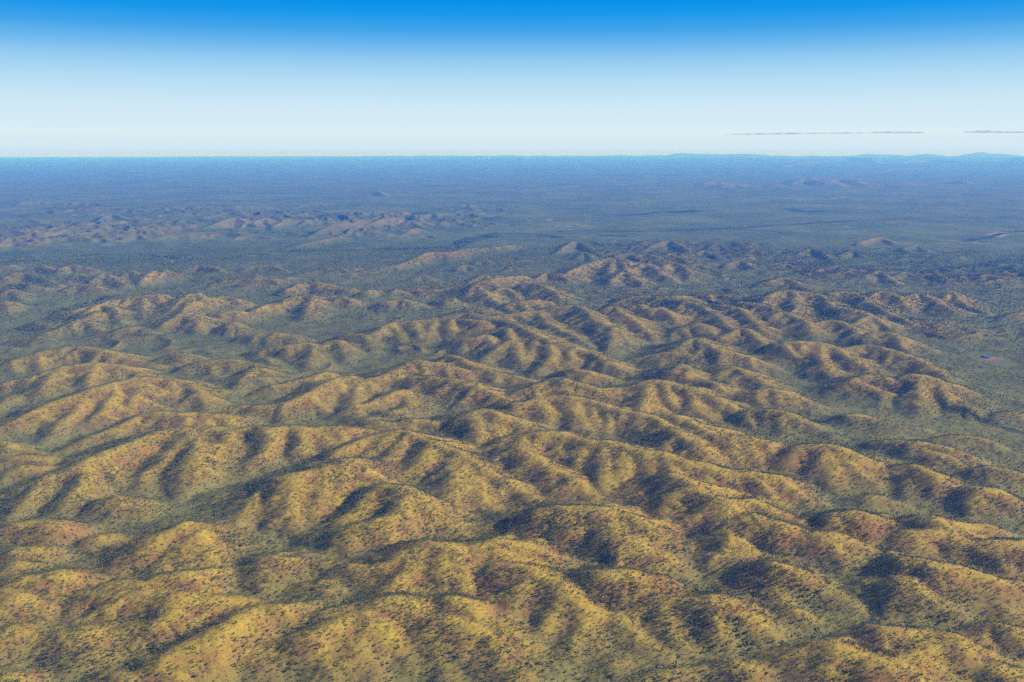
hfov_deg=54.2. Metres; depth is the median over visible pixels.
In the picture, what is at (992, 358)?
red earth bank
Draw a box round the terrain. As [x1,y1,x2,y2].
[0,152,1023,681]
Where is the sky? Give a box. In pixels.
[0,0,1023,156]
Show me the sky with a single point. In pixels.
(79, 78)
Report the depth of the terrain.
3245.91 m
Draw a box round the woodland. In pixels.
[0,236,1023,681]
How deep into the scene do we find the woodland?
3102.84 m
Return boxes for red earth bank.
[982,356,1003,360]

